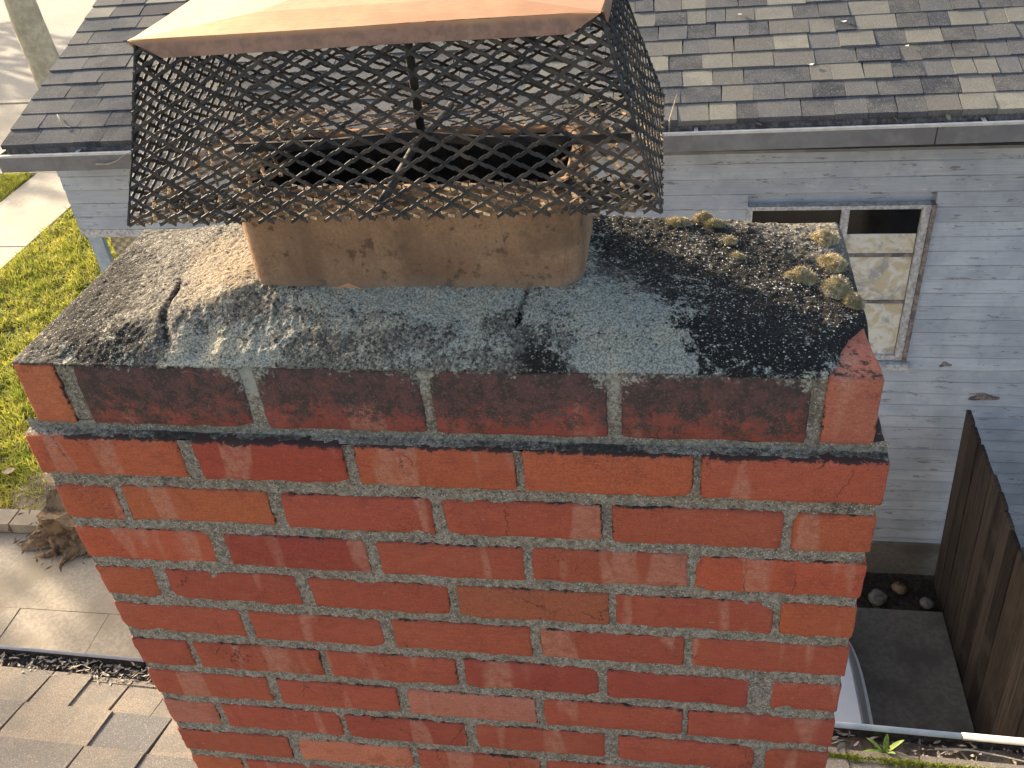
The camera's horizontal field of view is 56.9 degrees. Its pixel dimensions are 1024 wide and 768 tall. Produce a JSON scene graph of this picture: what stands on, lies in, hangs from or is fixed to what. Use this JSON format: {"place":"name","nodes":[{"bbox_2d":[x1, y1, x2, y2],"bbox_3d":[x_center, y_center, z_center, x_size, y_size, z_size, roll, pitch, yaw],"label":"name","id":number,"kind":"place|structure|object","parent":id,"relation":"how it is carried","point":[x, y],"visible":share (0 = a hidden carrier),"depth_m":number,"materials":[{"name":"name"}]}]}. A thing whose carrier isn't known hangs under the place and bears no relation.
{"place":"outdoors","nodes":[
{"label":"outdoors","id":0,"kind":"place"},
{"bbox_2d":[0,247,25,268],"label":"path","id":1,"kind":"structure","parent":0,"point":[6,253],"depth_m":11.82,"materials":[{"name":"concrete"}]},
{"bbox_2d":[0,172,32,201],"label":"grass","id":2,"kind":"structure","parent":0,"point":[17,180],"depth_m":13.63,"materials":[{"name":"green plant"}]},
{"bbox_2d":[0,457,55,509],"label":"soil","id":3,"kind":"structure","parent":0,"point":[32,502],"depth_m":8.04,"materials":[{"name":"brown soil"}]},
{"bbox_2d":[20,489,91,566],"bbox_3d":[-3.483,1.086,7.540,0.938,0.322,0.706,-12,37,-8],"label":"tree stump","id":4,"kind":"object","parent":3,"relation":"on","point":[55,530],"visible":0.57,"depth_m":7.42,"materials":[{"name":"brown wood"}]},
{"bbox_2d":[8,507,87,570],"bbox_3d":[-3.365,1.171,7.509,1.511,0.140,0.783,1,37,10],"label":"wood debris","id":5,"kind":"object","parent":4,"relation":"on","point":[35,548],"visible":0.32,"depth_m":7.43,"materials":[{"name":"brown wood"}]},
{"bbox_2d":[0,104,56,174],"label":"sidewalk","id":6,"kind":"structure","parent":0,"point":[10,114],"depth_m":15.94,"materials":[{"name":"concrete"}]},
{"bbox_2d":[0,173,70,247],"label":"path","id":7,"kind":"structure","parent":0,"point":[30,207],"depth_m":12.84,"materials":[{"name":"concrete"}]},
{"bbox_2d":[0,0,95,99],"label":"street","id":8,"kind":"structure","parent":0,"point":[64,19],"depth_m":19.99,"materials":[{"name":"grey concrete"}]},
{"bbox_2d":[0,533,119,614],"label":"slab","id":9,"kind":"structure","parent":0,"point":[75,584],"depth_m":7.21,"materials":[{"name":"concrete"}]},
{"bbox_2d":[0,175,974,731],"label":"ground","id":10,"kind":"structure","parent":0,"point":[10,329],"depth_m":10.51,"materials":[{"name":"green plant"}]},
{"bbox_2d":[0,509,18,532],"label":"kerb","id":11,"kind":"structure","parent":10,"relation":"on","point":[7,516],"depth_m":7.71,"materials":[{"name":"concrete"}]},
{"bbox_2d":[0,607,19,636],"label":"paving slab","id":12,"kind":"structure","parent":10,"relation":"on","point":[8,615],"depth_m":6.96,"materials":[{"name":"concrete"}]},
{"bbox_2d":[0,99,30,104],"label":"kerb","id":13,"kind":"structure","parent":10,"relation":"on","point":[23,101],"depth_m":16.59,"materials":[{"name":"concrete"}]},
{"bbox_2d":[9,510,40,533],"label":"kerb","id":14,"kind":"structure","parent":10,"relation":"on","point":[19,524],"depth_m":7.67,"materials":[{"name":"concrete"}]},
{"bbox_2d":[3,0,58,89],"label":"street tree","id":15,"kind":"object","parent":10,"relation":"on","point":[35,40],"visible":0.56,"depth_m":14.65,"materials":[{"name":"grey plant"}]},
{"bbox_2d":[0,609,108,652],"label":"paving slab","id":16,"kind":"structure","parent":10,"relation":"on","point":[56,630],"depth_m":6.83,"materials":[{"name":"concrete"}]},
{"bbox_2d":[0,206,116,509],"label":"grass","id":17,"kind":"structure","parent":10,"relation":"on","point":[59,257],"depth_m":10.74,"materials":[{"name":"green plant"}]},
{"bbox_2d":[2,468,14,473],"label":"dry leaf","id":18,"kind":"object","parent":17,"relation":"on","point":[7,470],"visible":1,"depth_m":8.22,"materials":[{"name":"beige plant"}]},
{"bbox_2d":[86,614,141,657],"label":"paving slab","id":19,"kind":"structure","parent":10,"relation":"on","point":[113,636],"depth_m":6.70,"materials":[{"name":"concrete"}]},
{"bbox_2d":[0,645,1023,767],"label":"house","id":20,"kind":"structure","parent":10,"relation":"on","point":[64,720],"depth_m":2.60,"materials":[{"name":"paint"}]},
{"bbox_2d":[0,655,151,681],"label":"gutter dirt","id":21,"kind":"structure","parent":20,"relation":"on","point":[24,661],"depth_m":2.89,"materials":[{"name":"black soil"}]},
{"bbox_2d":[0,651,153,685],"bbox_3d":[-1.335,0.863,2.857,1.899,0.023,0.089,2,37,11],"label":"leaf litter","id":22,"kind":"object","parent":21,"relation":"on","point":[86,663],"visible":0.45,"depth_m":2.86,"materials":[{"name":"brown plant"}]},
{"bbox_2d":[11,123,889,767],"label":"brick chimney","id":23,"kind":"object","parent":20,"relation":"on","point":[577,489],"visible":0.99,"depth_m":1.18,"materials":[{"name":"brick"}]},
{"bbox_2d":[127,0,664,226],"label":"chimney cap","id":24,"kind":"object","parent":23,"relation":"on","point":[217,29],"visible":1,"depth_m":0.95,"materials":[{"name":"metal"}]},
{"bbox_2d":[664,215,692,227],"bbox_3d":[0.213,-0.209,1.216,0.044,0.017,0.031,1,37,10],"label":"moss clump","id":25,"kind":"object","parent":23,"relation":"on","point":[675,221],"visible":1,"depth_m":1.21,"materials":[{"name":"plant"}]},
{"bbox_2d":[689,210,713,222],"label":"moss clump","id":26,"kind":"object","parent":23,"relation":"on","point":[703,216],"visible":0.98,"depth_m":1.22,"materials":[{"name":"yellow plant"}]},
{"bbox_2d":[703,217,725,228],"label":"moss clump","id":27,"kind":"object","parent":23,"relation":"on","point":[711,222],"visible":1,"depth_m":1.21,"materials":[{"name":"yellow plant"}]},
{"bbox_2d":[721,235,738,245],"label":"moss clump","id":28,"kind":"object","parent":23,"relation":"on","point":[729,240],"visible":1,"depth_m":1.18,"materials":[{"name":"plant"}]},
{"bbox_2d":[729,252,746,259],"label":"moss clump","id":29,"kind":"object","parent":23,"relation":"on","point":[739,255],"visible":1,"depth_m":1.16,"materials":[{"name":"yellow plant"}]},
{"bbox_2d":[783,265,817,285],"bbox_3d":[0.343,-0.131,1.122,0.046,0.022,0.039,1,37,10],"label":"moss clump","id":30,"kind":"object","parent":23,"relation":"on","point":[802,274],"visible":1,"depth_m":1.12,"materials":[{"name":"yellow plant"}]},
{"bbox_2d":[809,228,841,247],"bbox_3d":[0.399,-0.190,1.212,0.049,0.021,0.047,-29,42,-28],"label":"moss clump","id":31,"kind":"object","parent":23,"relation":"on","point":[826,238],"visible":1,"depth_m":1.21,"materials":[{"name":"yellow plant"}]},
{"bbox_2d":[816,253,848,273],"bbox_3d":[0.391,-0.152,1.164,0.051,0.018,0.048,1,37,10],"label":"moss clump","id":32,"kind":"object","parent":23,"relation":"on","point":[834,263],"visible":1,"depth_m":1.16,"materials":[{"name":"yellow plant"}]},
{"bbox_2d":[817,274,852,299],"bbox_3d":[0.379,-0.116,1.107,0.046,0.026,0.046,-30,43,-29],"label":"moss clump","id":33,"kind":"object","parent":23,"relation":"on","point":[836,288],"visible":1,"depth_m":1.10,"materials":[{"name":"yellow plant"}]},
{"bbox_2d":[839,291,866,310],"bbox_3d":[0.394,-0.098,1.092,0.035,0.021,0.040,1,37,10],"label":"moss clump","id":34,"kind":"object","parent":23,"relation":"on","point":[854,300],"visible":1,"depth_m":1.09,"materials":[{"name":"plant"}]},
{"bbox_2d":[828,750,996,767],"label":"moss","id":35,"kind":"object","parent":20,"relation":"on","point":[850,756],"visible":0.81,"depth_m":2.39,"materials":[{"name":"green plant"}]},
{"bbox_2d":[831,736,1023,764],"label":"gutter dirt","id":36,"kind":"structure","parent":20,"relation":"on","point":[866,744],"depth_m":2.44,"materials":[{"name":"soil"}]},
{"bbox_2d":[837,742,845,750],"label":"dry leaf","id":37,"kind":"object","parent":36,"relation":"on","point":[841,745],"visible":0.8,"depth_m":2.45,"materials":[{"name":"brown plant"}]},
{"bbox_2d":[864,734,905,754],"bbox_3d":[0.960,0.928,2.419,0.116,0.071,0.038,3,38,12],"label":"weed","id":38,"kind":"object","parent":36,"relation":"on","point":[886,744],"visible":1,"depth_m":2.43,"materials":[{"name":"green plant"}]},
{"bbox_2d":[917,740,1023,764],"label":"leaf litter","id":39,"kind":"object","parent":36,"relation":"on","point":[972,755],"visible":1,"depth_m":2.41,"materials":[{"name":"brown plant"}]},
{"bbox_2d":[935,748,1023,761],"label":"twig","id":40,"kind":"object","parent":36,"relation":"on","point":[960,749],"visible":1,"depth_m":2.40,"materials":[{"name":"brown wood"}]},
{"bbox_2d":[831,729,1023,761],"bbox_3d":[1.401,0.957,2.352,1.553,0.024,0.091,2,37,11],"label":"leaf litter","id":41,"kind":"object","parent":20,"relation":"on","point":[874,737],"visible":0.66,"depth_m":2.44,"materials":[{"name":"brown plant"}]},
{"bbox_2d":[857,572,941,611],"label":"soil","id":42,"kind":"structure","parent":10,"relation":"on","point":[919,587],"depth_m":6.49,"materials":[{"name":"brown soil"}]},
{"bbox_2d":[868,589,886,605],"bbox_3d":[2.480,1.450,6.418,0.125,0.081,0.121,1,37,10],"label":"rock","id":43,"kind":"object","parent":42,"relation":"on","point":[877,597],"visible":1,"depth_m":6.38,"materials":[{"name":"grey stone"}]},
{"bbox_2d":[891,581,907,594],"bbox_3d":[2.650,1.393,6.463,0.104,0.071,0.104,1,37,10],"label":"rock","id":44,"kind":"object","parent":42,"relation":"on","point":[898,587],"visible":1,"depth_m":6.44,"materials":[{"name":"stone"}]},
{"bbox_2d":[920,597,934,608],"bbox_3d":[2.781,1.466,6.332,0.093,0.066,0.092,1,37,10],"label":"rock","id":45,"kind":"object","parent":42,"relation":"on","point":[927,603],"visible":1,"depth_m":6.31,"materials":[{"name":"grey stone"}]},
{"bbox_2d":[0,0,1023,574],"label":"neighbour house","id":46,"kind":"structure","parent":0,"point":[920,200],"depth_m":5.08,"materials":[{"name":"paint"}]},
{"bbox_2d":[96,145,144,164],"bbox_3d":[-2.103,-1.222,5.068,0.295,0.090,0.025,-4,37,3],"label":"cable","id":47,"kind":"object","parent":46,"relation":"hanging from","point":[113,161],"visible":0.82,"depth_m":5.09,"materials":[{"name":"grey plastic"}]},
{"bbox_2d":[668,95,676,131],"bbox_3d":[0.767,-1.290,4.541,0.018,0.222,0.077,-15,38,-12],"label":"twig","id":48,"kind":"object","parent":46,"relation":"on","point":[671,115],"visible":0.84,"depth_m":4.54,"materials":[{"name":"wood"}]},
{"bbox_2d":[747,200,936,370],"bbox_3d":[1.803,-0.534,5.379,1.027,1.068,0.076,1,37,10],"label":"window","id":49,"kind":"structure","parent":46,"relation":"in","point":[887,244],"depth_m":5.20,"materials":[{"name":"white glass"}]},
{"bbox_2d":[849,607,974,732],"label":"patio","id":50,"kind":"structure","parent":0,"point":[908,665],"depth_m":5.96,"materials":[{"name":"grey concrete"}]},
{"bbox_2d":[834,642,872,724],"bbox_3d":[1.721,2.304,4.986,0.632,0.494,3.210,1,37,10],"label":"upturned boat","id":51,"kind":"object","parent":50,"relation":"on","point":[853,705],"visible":0.22,"depth_m":5.40,"materials":[{"name":"white paint"}]},
{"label":"yard","id":52,"kind":"structure","parent":0,"visible":0},
{"bbox_2d":[933,410,1023,737],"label":"wooden fence","id":53,"kind":"object","parent":52,"relation":"on","point":[978,581],"visible":0.99,"depth_m":5.40,"materials":[{"name":"brown wood"}]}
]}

